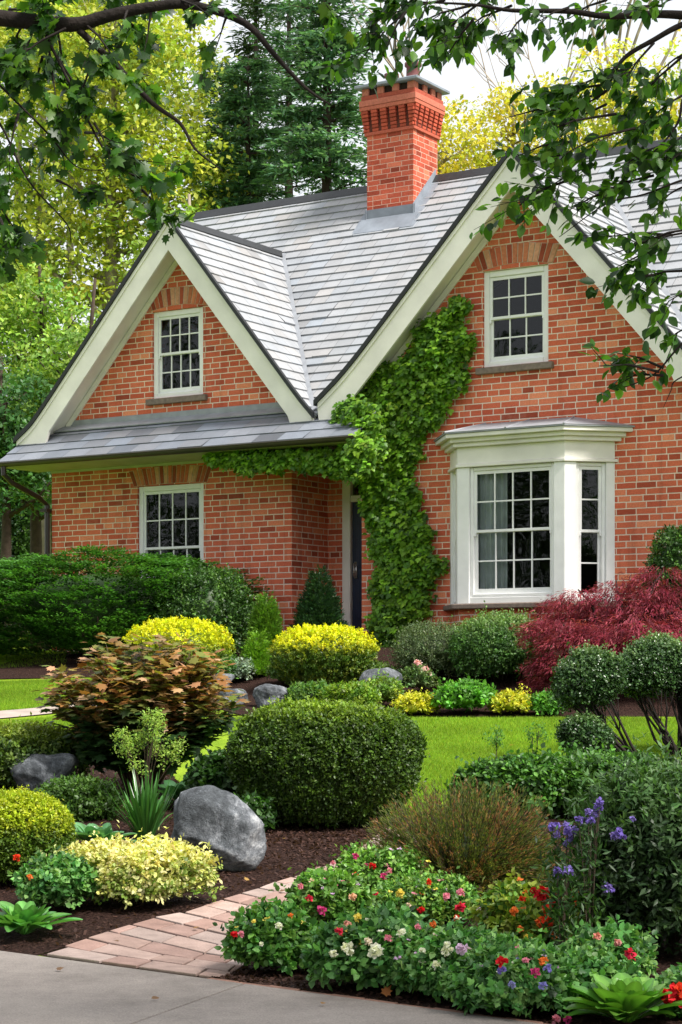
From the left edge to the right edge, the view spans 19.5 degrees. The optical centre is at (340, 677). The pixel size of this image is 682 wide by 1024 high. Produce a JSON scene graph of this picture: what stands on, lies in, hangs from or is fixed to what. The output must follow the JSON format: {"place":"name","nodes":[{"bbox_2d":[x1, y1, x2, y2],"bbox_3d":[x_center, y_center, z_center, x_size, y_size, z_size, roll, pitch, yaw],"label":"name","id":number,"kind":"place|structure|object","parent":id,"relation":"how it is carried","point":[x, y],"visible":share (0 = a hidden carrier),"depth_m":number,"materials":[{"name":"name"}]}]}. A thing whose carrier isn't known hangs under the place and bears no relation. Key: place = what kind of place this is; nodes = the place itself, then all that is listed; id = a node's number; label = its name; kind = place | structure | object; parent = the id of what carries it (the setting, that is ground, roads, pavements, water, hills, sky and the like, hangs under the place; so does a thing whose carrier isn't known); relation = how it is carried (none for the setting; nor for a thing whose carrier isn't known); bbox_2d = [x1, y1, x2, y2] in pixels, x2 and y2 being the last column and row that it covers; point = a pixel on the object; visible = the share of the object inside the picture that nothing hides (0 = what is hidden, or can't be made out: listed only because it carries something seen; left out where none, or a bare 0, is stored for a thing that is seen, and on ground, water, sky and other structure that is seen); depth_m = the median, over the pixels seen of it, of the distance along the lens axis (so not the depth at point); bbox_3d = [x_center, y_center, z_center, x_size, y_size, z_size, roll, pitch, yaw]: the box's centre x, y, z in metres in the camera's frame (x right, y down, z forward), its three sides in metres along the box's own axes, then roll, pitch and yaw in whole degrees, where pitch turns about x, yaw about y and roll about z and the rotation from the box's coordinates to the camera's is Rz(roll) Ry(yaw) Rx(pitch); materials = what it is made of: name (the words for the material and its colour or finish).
{"place":"outdoors","nodes":[
{"label":"outdoors","id":0,"kind":"place"},
{"bbox_2d":[0,677,131,710],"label":"lawn grass","id":1,"kind":"structure","parent":0,"point":[16,694],"depth_m":25.87,"materials":[{"name":"green plant"}]},
{"bbox_2d":[0,0,354,283],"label":"overhanging tree","id":2,"kind":"object","parent":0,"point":[45,26],"visible":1,"depth_m":7.18,"materials":[{"name":"green plant"}]},
{"bbox_2d":[0,951,538,1023],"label":"pavement","id":3,"kind":"structure","parent":0,"point":[34,989],"depth_m":9.65,"materials":[{"name":"concrete"}]},
{"bbox_2d":[206,978,548,1023],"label":"edging kerb","id":4,"kind":"structure","parent":3,"relation":"on","point":[281,987],"depth_m":9.77,"materials":[{"name":"concrete"}]},
{"bbox_2d":[0,631,669,958],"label":"lawn","id":5,"kind":"structure","parent":0,"point":[220,743],"depth_m":21.36,"materials":[{"name":"green plant"}]},
{"bbox_2d":[0,503,29,589],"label":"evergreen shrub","id":6,"kind":"object","parent":5,"relation":"on","point":[18,525],"visible":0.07,"depth_m":59.95,"materials":[{"name":"green plant"}]},
{"bbox_2d":[0,355,56,639],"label":"deciduous tree","id":7,"kind":"object","parent":5,"relation":"on","point":[25,479],"visible":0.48,"depth_m":39.69,"materials":[{"name":"green plant"}]},
{"bbox_2d":[11,493,51,587],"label":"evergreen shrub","id":8,"kind":"object","parent":5,"relation":"on","point":[25,537],"visible":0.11,"depth_m":60.01,"materials":[{"name":"green plant"}]},
{"bbox_2d":[0,649,66,667],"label":"lawn grass","id":9,"kind":"structure","parent":5,"relation":"on","point":[17,656],"depth_m":30.08,"materials":[{"name":"green plant"}]},
{"bbox_2d":[0,705,72,717],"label":"stepping path","id":10,"kind":"structure","parent":5,"relation":"on","point":[15,713],"depth_m":23.87,"materials":[{"name":"beige concrete"}]},
{"bbox_2d":[0,260,100,649],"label":"deciduous tree","id":11,"kind":"object","parent":5,"relation":"on","point":[14,309],"visible":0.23,"depth_m":42.72,"materials":[{"name":"green plant"}]},
{"bbox_2d":[4,278,96,476],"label":"deciduous tree","id":12,"kind":"object","parent":5,"relation":"on","point":[72,338],"visible":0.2,"depth_m":40.69,"materials":[{"name":"green plant"}]},
{"bbox_2d":[0,652,117,678],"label":"mulch bed","id":13,"kind":"object","parent":5,"relation":"on","point":[34,670],"visible":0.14,"depth_m":28.99,"materials":[{"name":"brown soil"}]},
{"bbox_2d":[0,543,269,658],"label":"spreading shrub","id":14,"kind":"object","parent":13,"relation":"on","point":[75,612],"visible":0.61,"depth_m":29.11,"materials":[{"name":"green plant"}]},
{"bbox_2d":[146,554,257,652],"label":"rounded shrub","id":15,"kind":"object","parent":13,"relation":"on","point":[218,602],"visible":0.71,"depth_m":28.79,"materials":[{"name":"green plant"}]},
{"bbox_2d":[0,0,125,572],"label":"deciduous tree","id":16,"kind":"object","parent":5,"relation":"on","point":[18,184],"visible":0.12,"depth_m":55.61,"materials":[{"name":"green plant"}]},
{"bbox_2d":[41,913,203,977],"bbox_3d":[-0.432,1.397,13.198,1.374,0.394,5.311,0,0,18],"label":"brick path base","id":17,"kind":"object","parent":5,"relation":"on","point":[45,954],"visible":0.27,"depth_m":11.14,"materials":[{"name":"brown brick"}]},
{"bbox_2d":[47,828,415,977],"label":"brick path","id":18,"kind":"structure","parent":17,"relation":"on","point":[177,943],"depth_m":11.67,"materials":[{"name":"brick"}]},
{"bbox_2d":[0,0,270,346],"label":"deciduous tree","id":19,"kind":"object","parent":5,"relation":"on","point":[113,214],"visible":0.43,"depth_m":51.39,"materials":[{"name":"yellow plant"}]},
{"bbox_2d":[101,9,218,231],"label":"forest tree","id":20,"kind":"object","parent":5,"relation":"on","point":[180,79],"visible":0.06,"depth_m":62.80,"materials":[{"name":"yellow plant"}]},
{"bbox_2d":[106,191,219,297],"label":"deciduous tree","id":21,"kind":"object","parent":5,"relation":"on","point":[188,211],"visible":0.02,"depth_m":46.69,"materials":[{"name":"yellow plant"}]},
{"bbox_2d":[0,742,399,954],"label":"mulch bed","id":22,"kind":"object","parent":5,"relation":"on","point":[30,946],"visible":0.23,"depth_m":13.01,"materials":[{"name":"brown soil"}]},
{"bbox_2d":[0,784,82,883],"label":"golden green shrub","id":23,"kind":"object","parent":22,"relation":"on","point":[30,821],"visible":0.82,"depth_m":13.27,"materials":[{"name":"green plant"}]},
{"bbox_2d":[0,901,82,933],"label":"hosta","id":24,"kind":"object","parent":22,"relation":"on","point":[22,917],"visible":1,"depth_m":11.81,"materials":[{"name":"green plant"}]},
{"bbox_2d":[9,753,79,791],"bbox_3d":[-2.587,0.852,17.338,0.607,0.414,0.438,0,0,0],"label":"boulder","id":25,"kind":"object","parent":22,"relation":"on","point":[33,771],"visible":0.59,"depth_m":17.19,"materials":[{"name":"grey stone"}]},
{"bbox_2d":[0,711,90,789],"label":"shrub","id":26,"kind":"object","parent":22,"relation":"on","point":[26,739],"visible":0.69,"depth_m":17.42,"materials":[{"name":"green plant"}]},
{"bbox_2d":[7,839,101,909],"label":"bedding plant","id":27,"kind":"object","parent":22,"relation":"on","point":[61,878],"visible":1,"depth_m":12.48,"materials":[{"name":"green plant"}]},
{"bbox_2d":[32,766,126,822],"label":"shrub","id":28,"kind":"object","parent":22,"relation":"on","point":[84,797],"visible":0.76,"depth_m":15.95,"materials":[{"name":"green plant"}]},
{"bbox_2d":[74,822,138,845],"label":"hosta","id":29,"kind":"object","parent":22,"relation":"on","point":[83,831],"visible":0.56,"depth_m":14.51,"materials":[{"name":"green plant"}]},
{"bbox_2d":[41,820,227,909],"bbox_3d":[-1.334,1.219,12.779,1.213,0.602,0.742,0,0,0],"label":"variegated shrub","id":30,"kind":"object","parent":22,"relation":"on","point":[143,872],"visible":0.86,"depth_m":12.61,"materials":[{"name":"yellow plant"}]},
{"bbox_2d":[31,632,250,795],"bbox_3d":[-1.760,0.312,17.438,1.938,1.461,1.512,0,0,0],"label":"bronze leaved bush","id":31,"kind":"object","parent":22,"relation":"on","point":[105,701],"visible":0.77,"depth_m":17.18,"materials":[{"name":"brown plant"}]},
{"bbox_2d":[97,766,191,838],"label":"tall grass clump","id":32,"kind":"object","parent":22,"relation":"on","point":[145,814],"visible":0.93,"depth_m":15.08,"materials":[{"name":"green plant"}]},
{"bbox_2d":[110,707,188,792],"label":"airy perennial","id":33,"kind":"object","parent":22,"relation":"on","point":[153,728],"visible":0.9,"depth_m":15.83,"materials":[{"name":"green plant"}]},
{"bbox_2d":[157,780,188,803],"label":"hosta","id":34,"kind":"object","parent":22,"relation":"on","point":[171,785],"visible":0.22,"depth_m":16.68,"materials":[{"name":"green plant"}]},
{"bbox_2d":[170,785,266,871],"bbox_3d":[-0.875,1.070,13.995,0.710,0.648,0.619,0,0,0],"label":"boulder","id":35,"kind":"object","parent":22,"relation":"on","point":[229,826],"visible":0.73,"depth_m":13.75,"materials":[{"name":"grey stone"}]},
{"bbox_2d":[232,786,277,830],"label":"plant","id":36,"kind":"object","parent":22,"relation":"on","point":[260,806],"visible":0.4,"depth_m":15.37,"materials":[{"name":"green plant"}]},
{"bbox_2d":[220,693,430,829],"bbox_3d":[-0.133,0.684,15.959,1.707,1.128,1.267,0,0,0],"label":"clipped hedge","id":37,"kind":"object","parent":22,"relation":"on","point":[324,761],"visible":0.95,"depth_m":15.56,"materials":[{"name":"green plant"}]},
{"bbox_2d":[180,747,241,796],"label":"plant","id":38,"kind":"object","parent":5,"relation":"on","point":[207,769],"visible":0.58,"depth_m":16.34,"materials":[{"name":"green plant"}]},
{"bbox_2d":[183,58,272,211],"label":"conifer tree","id":39,"kind":"object","parent":5,"relation":"on","point":[215,95],"visible":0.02,"depth_m":57.76,"materials":[{"name":"green plant"}]},
{"bbox_2d":[198,52,292,210],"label":"conifer tree","id":40,"kind":"object","parent":5,"relation":"on","point":[240,98],"visible":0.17,"depth_m":51.72,"materials":[{"name":"green plant"}]},
{"bbox_2d":[223,0,300,204],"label":"conifer tree","id":41,"kind":"object","parent":5,"relation":"on","point":[254,12],"visible":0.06,"depth_m":61.83,"materials":[{"name":"green plant"}]},
{"bbox_2d":[248,0,338,198],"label":"conifer tree","id":42,"kind":"object","parent":5,"relation":"on","point":[276,37],"visible":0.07,"depth_m":59.91,"materials":[{"name":"green plant"}]},
{"bbox_2d":[249,0,381,194],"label":"conifer tree","id":43,"kind":"object","parent":5,"relation":"on","point":[343,112],"visible":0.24,"depth_m":49.53,"materials":[{"name":"green plant"}]},
{"bbox_2d":[0,61,681,651],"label":"brick house","id":44,"kind":"structure","parent":5,"relation":"on","point":[540,473],"depth_m":30.78,"materials":[{"name":"brick"}]},
{"bbox_2d":[139,483,203,579],"bbox_3d":[-2.672,-2.065,31.758,1.316,2.026,0.120,0,0,32],"label":"window","id":45,"kind":"structure","parent":44,"relation":"in","point":[196,487],"depth_m":31.75,"materials":[{"name":"white paint"}]},
{"bbox_2d":[145,307,207,405],"bbox_3d":[-2.576,-5.112,31.638,1.186,1.491,0.220,0,0,32],"label":"window","id":46,"kind":"structure","parent":44,"relation":"in","point":[161,396],"depth_m":31.67,"materials":[{"name":"white paint"}]},
{"bbox_2d":[201,294,478,647],"bbox_3d":[-0.250,-2.849,29.399,4.645,5.385,1.269,0,0,32],"label":"climbing vine","id":47,"kind":"object","parent":44,"relation":"attached to","point":[372,457],"visible":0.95,"depth_m":29.07,"materials":[{"name":"green plant"}]},
{"bbox_2d":[352,502,361,629],"bbox_3d":[0.481,-1.734,30.809,0.736,2.008,0.122,0,0,32],"label":"front door","id":48,"kind":"structure","parent":44,"relation":"in","point":[356,519],"depth_m":30.96,"materials":[{"name":"wood"}]},
{"bbox_2d":[475,265,553,374],"bbox_3d":[2.506,-5.107,28.412,1.226,1.481,0.220,0,0,32],"label":"window","id":49,"kind":"structure","parent":44,"relation":"in","point":[533,361],"depth_m":28.45,"materials":[{"name":"white paint"}]},
{"bbox_2d":[434,416,634,647],"bbox_3d":[2.522,-1.688,27.958,3.204,3.976,0.811,0,0,32],"label":"bay window","id":50,"kind":"structure","parent":44,"relation":"in","point":[481,460],"depth_m":27.76,"materials":[{"name":"beige paint"}]},
{"bbox_2d":[92,648,680,716],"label":"mulch bed","id":51,"kind":"object","parent":5,"relation":"on","point":[629,707],"visible":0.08,"depth_m":24.87,"materials":[{"name":"brown soil"}]},
{"bbox_2d":[122,615,235,669],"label":"golden shrub","id":52,"kind":"object","parent":51,"relation":"on","point":[211,640],"visible":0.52,"depth_m":26.78,"materials":[{"name":"yellow plant"}]},
{"bbox_2d":[224,652,256,679],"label":"plant","id":53,"kind":"object","parent":51,"relation":"on","point":[242,669],"visible":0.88,"depth_m":26.95,"materials":[{"name":"white plant"}]},
{"bbox_2d":[240,627,270,677],"bbox_3d":[-1.159,-0.327,27.283,0.567,0.751,0.541,0,0,38],"label":"conical conifer","id":54,"kind":"object","parent":51,"relation":"on","point":[255,649],"visible":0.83,"depth_m":27.16,"materials":[{"name":"green plant"}]},
{"bbox_2d":[242,590,282,657],"bbox_3d":[-1.065,-0.699,28.146,0.688,1.091,0.684,0,0,30],"label":"conical conifer","id":55,"kind":"object","parent":51,"relation":"on","point":[264,615],"visible":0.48,"depth_m":28.02,"materials":[{"name":"green plant"}]},
{"bbox_2d":[252,684,288,707],"bbox_3d":[-0.863,0.232,24.425,0.451,0.323,0.384,0,0,38],"label":"boulder","id":56,"kind":"object","parent":51,"relation":"on","point":[262,694],"visible":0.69,"depth_m":24.28,"materials":[{"name":"grey stone"}]},
{"bbox_2d":[285,678,329,701],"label":"plant","id":57,"kind":"object","parent":51,"relation":"on","point":[301,690],"visible":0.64,"depth_m":23.98,"materials":[{"name":"green plant"}]},
{"bbox_2d":[286,564,349,637],"bbox_3d":[-0.308,-0.950,28.352,1.007,1.347,1.010,0,0,32],"label":"conical conifer","id":58,"kind":"object","parent":51,"relation":"on","point":[317,606],"visible":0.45,"depth_m":28.18,"materials":[{"name":"green plant"}]},
{"bbox_2d":[266,620,381,685],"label":"golden shrub","id":59,"kind":"object","parent":51,"relation":"on","point":[334,652],"visible":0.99,"depth_m":25.65,"materials":[{"name":"yellow plant"}]},
{"bbox_2d":[317,678,381,704],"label":"plant","id":60,"kind":"object","parent":51,"relation":"on","point":[361,691],"visible":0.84,"depth_m":23.65,"materials":[{"name":"green plant"}]},
{"bbox_2d":[359,668,402,683],"bbox_3d":[0.494,0.076,25.127,0.581,0.417,0.343,0,0,0],"label":"boulder","id":61,"kind":"object","parent":51,"relation":"on","point":[367,674],"visible":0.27,"depth_m":25.04,"materials":[{"name":"grey stone"}]},
{"bbox_2d":[359,669,406,705],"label":"plant","id":62,"kind":"object","parent":51,"relation":"on","point":[386,686],"visible":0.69,"depth_m":24.24,"materials":[{"name":"green plant"}]},
{"bbox_2d":[389,687,443,714],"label":"plant","id":63,"kind":"object","parent":51,"relation":"on","point":[415,701],"visible":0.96,"depth_m":23.55,"materials":[{"name":"yellow plant"}]},
{"bbox_2d":[396,657,440,688],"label":"plant","id":64,"kind":"object","parent":51,"relation":"on","point":[419,675],"visible":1,"depth_m":25.17,"materials":[{"name":"green plant"}]},
{"bbox_2d":[378,612,475,679],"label":"rounded shrub","id":65,"kind":"object","parent":51,"relation":"on","point":[428,649],"visible":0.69,"depth_m":25.84,"materials":[{"name":"green plant"}]},
{"bbox_2d":[428,675,497,712],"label":"plant","id":66,"kind":"object","parent":51,"relation":"on","point":[466,693],"visible":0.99,"depth_m":23.50,"materials":[{"name":"green plant"}]},
{"bbox_2d":[444,600,559,684],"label":"rounded shrub","id":67,"kind":"object","parent":51,"relation":"on","point":[485,644],"visible":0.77,"depth_m":25.14,"materials":[{"name":"green plant"}]},
{"bbox_2d":[484,684,537,713],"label":"plant","id":68,"kind":"object","parent":51,"relation":"on","point":[511,700],"visible":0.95,"depth_m":23.37,"materials":[{"name":"yellow plant"}]},
{"bbox_2d":[526,690,567,715],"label":"plant","id":69,"kind":"object","parent":51,"relation":"on","point":[543,701],"visible":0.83,"depth_m":23.27,"materials":[{"name":"green plant"}]},
{"bbox_2d":[509,564,681,694],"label":"red maple","id":70,"kind":"object","parent":51,"relation":"on","point":[594,631],"visible":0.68,"depth_m":24.42,"materials":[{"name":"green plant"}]},
{"bbox_2d":[638,524,681,634],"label":"rounded shrub","id":71,"kind":"object","parent":51,"relation":"on","point":[669,556],"visible":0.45,"depth_m":25.37,"materials":[{"name":"green plant"}]},
{"bbox_2d":[209,762,681,1023],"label":"mulch bed","id":72,"kind":"object","parent":5,"relation":"on","point":[665,958],"visible":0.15,"depth_m":9.87,"materials":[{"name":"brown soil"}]},
{"bbox_2d":[213,889,318,975],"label":"bedding plant","id":73,"kind":"object","parent":72,"relation":"on","point":[270,934],"visible":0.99,"depth_m":10.58,"materials":[{"name":"green plant"}]},
{"bbox_2d":[273,861,384,925],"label":"bedding plant","id":74,"kind":"object","parent":72,"relation":"on","point":[329,894],"visible":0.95,"depth_m":11.83,"materials":[{"name":"green plant"}]},
{"bbox_2d":[297,899,437,991],"bbox_3d":[0.171,1.352,10.170,0.743,0.466,0.816,0,0,25],"label":"bedding plant","id":75,"kind":"object","parent":72,"relation":"on","point":[345,947],"visible":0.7,"depth_m":9.98,"materials":[{"name":"green plant"}]},
{"bbox_2d":[320,836,434,891],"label":"bedding plant","id":76,"kind":"object","parent":72,"relation":"on","point":[372,866],"visible":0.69,"depth_m":12.67,"materials":[{"name":"green plant"}]},
{"bbox_2d":[370,857,480,925],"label":"bedding plant","id":77,"kind":"object","parent":72,"relation":"on","point":[434,896],"visible":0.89,"depth_m":12.02,"materials":[{"name":"green plant"}]},
{"bbox_2d":[371,909,498,1002],"bbox_3d":[0.542,1.366,9.853,0.795,0.432,0.799,0,0,0],"label":"bedding plant","id":78,"kind":"object","parent":72,"relation":"on","point":[425,957],"visible":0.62,"depth_m":9.73,"materials":[{"name":"green plant"}]},
{"bbox_2d":[354,774,574,895],"bbox_3d":[0.787,1.019,13.113,1.636,0.807,1.223,0,0,0],"label":"wispy shrub","id":79,"kind":"object","parent":72,"relation":"on","point":[496,843],"visible":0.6,"depth_m":12.89,"materials":[{"name":"green plant"}]},
{"bbox_2d":[439,928,591,1023],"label":"bedding plant","id":80,"kind":"object","parent":72,"relation":"on","point":[499,971],"visible":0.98,"depth_m":9.24,"materials":[{"name":"green plant"}]},
{"bbox_2d":[463,867,609,943],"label":"bedding plant","id":81,"kind":"object","parent":72,"relation":"on","point":[511,905],"visible":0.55,"depth_m":11.30,"materials":[{"name":"green plant"}]},
{"bbox_2d":[443,736,662,818],"bbox_3d":[1.853,0.886,16.295,2.019,0.816,1.373,0,0,0],"label":"shrub","id":82,"kind":"object","parent":72,"relation":"on","point":[549,774],"visible":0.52,"depth_m":15.97,"materials":[{"name":"green plant"}]},
{"bbox_2d":[530,842,585,945],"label":"lilac flower stem","id":83,"kind":"object","parent":72,"relation":"on","point":[565,909],"visible":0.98,"depth_m":10.79,"materials":[{"name":"green plant"}]},
{"bbox_2d":[530,821,587,942],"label":"lilac flower stem","id":84,"kind":"object","parent":72,"relation":"on","point":[569,834],"visible":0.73,"depth_m":11.00,"materials":[{"name":"green plant"}]},
{"bbox_2d":[563,797,615,926],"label":"lilac flower stem","id":85,"kind":"object","parent":72,"relation":"on","point":[588,856],"visible":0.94,"depth_m":10.89,"materials":[{"name":"green plant"}]},
{"bbox_2d":[544,640,636,754],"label":"cloud pruned shrub","id":86,"kind":"object","parent":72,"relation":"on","point":[593,678],"visible":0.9,"depth_m":19.09,"materials":[{"name":"green plant"}]},
{"bbox_2d":[553,937,636,1010],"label":"bedding plant","id":87,"kind":"object","parent":72,"relation":"on","point":[599,962],"visible":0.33,"depth_m":9.47,"materials":[{"name":"green plant"}]},
{"bbox_2d":[525,726,681,955],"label":"dark shrub","id":88,"kind":"object","parent":72,"relation":"on","point":[641,811],"visible":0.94,"depth_m":11.08,"materials":[{"name":"green plant"}]},
{"bbox_2d":[560,914,660,977],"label":"bedding plant","id":89,"kind":"object","parent":72,"relation":"on","point":[630,943],"visible":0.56,"depth_m":10.36,"materials":[{"name":"green plant"}]},
{"bbox_2d":[562,973,681,1022],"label":"hosta","id":90,"kind":"object","parent":72,"relation":"on","point":[625,997],"visible":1,"depth_m":9.06,"materials":[{"name":"green plant"}]},
{"bbox_2d":[649,962,681,1018],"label":"bedding plant","id":91,"kind":"object","parent":72,"relation":"on","point":[670,977],"visible":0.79,"depth_m":9.25,"materials":[{"name":"red plant"}]},
{"bbox_2d":[437,94,512,174],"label":"deciduous tree","id":92,"kind":"object","parent":5,"relation":"on","point":[442,164],"visible":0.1,"depth_m":57.84,"materials":[{"name":"yellow plant"}]},
{"bbox_2d":[341,0,625,173],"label":"bare tree","id":93,"kind":"object","parent":5,"relation":"on","point":[388,61],"visible":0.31,"depth_m":73.74,"materials":[{"name":"brown plant"}]},
{"bbox_2d":[444,71,597,170],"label":"deciduous tree","id":94,"kind":"object","parent":5,"relation":"on","point":[508,109],"visible":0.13,"depth_m":59.56,"materials":[{"name":"yellow plant"}]},
{"bbox_2d":[517,33,678,152],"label":"deciduous tree","id":95,"kind":"object","parent":5,"relation":"on","point":[601,130],"visible":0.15,"depth_m":56.39,"materials":[{"name":"yellow plant"}]},
{"bbox_2d":[586,0,680,140],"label":"bare tree","id":96,"kind":"object","parent":5,"relation":"on","point":[635,38],"visible":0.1,"depth_m":65.44,"materials":[{"name":"brown plant"}]},
{"bbox_2d":[608,29,681,146],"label":"deciduous tree","id":97,"kind":"object","parent":5,"relation":"on","point":[674,105],"visible":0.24,"depth_m":54.76,"materials":[{"name":"yellow plant"}]},
{"bbox_2d":[618,625,681,757],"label":"cloud pruned shrub","id":98,"kind":"object","parent":5,"relation":"on","point":[654,663],"visible":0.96,"depth_m":19.97,"materials":[{"name":"green plant"}]},
{"bbox_2d":[0,0,681,370],"label":"sky","id":99,"kind":"structure","parent":0,"point":[461,80],"materials":[{"name":"white"}]},
{"bbox_2d":[225,715,681,814],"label":"lawn grass","id":100,"kind":"structure","parent":0,"point":[443,753],"depth_m":21.34,"materials":[{"name":"green plant"}]},
{"bbox_2d":[312,0,681,407],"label":"overhanging tree","id":101,"kind":"object","parent":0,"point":[567,107],"visible":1,"depth_m":7.58,"materials":[{"name":"green plant"}]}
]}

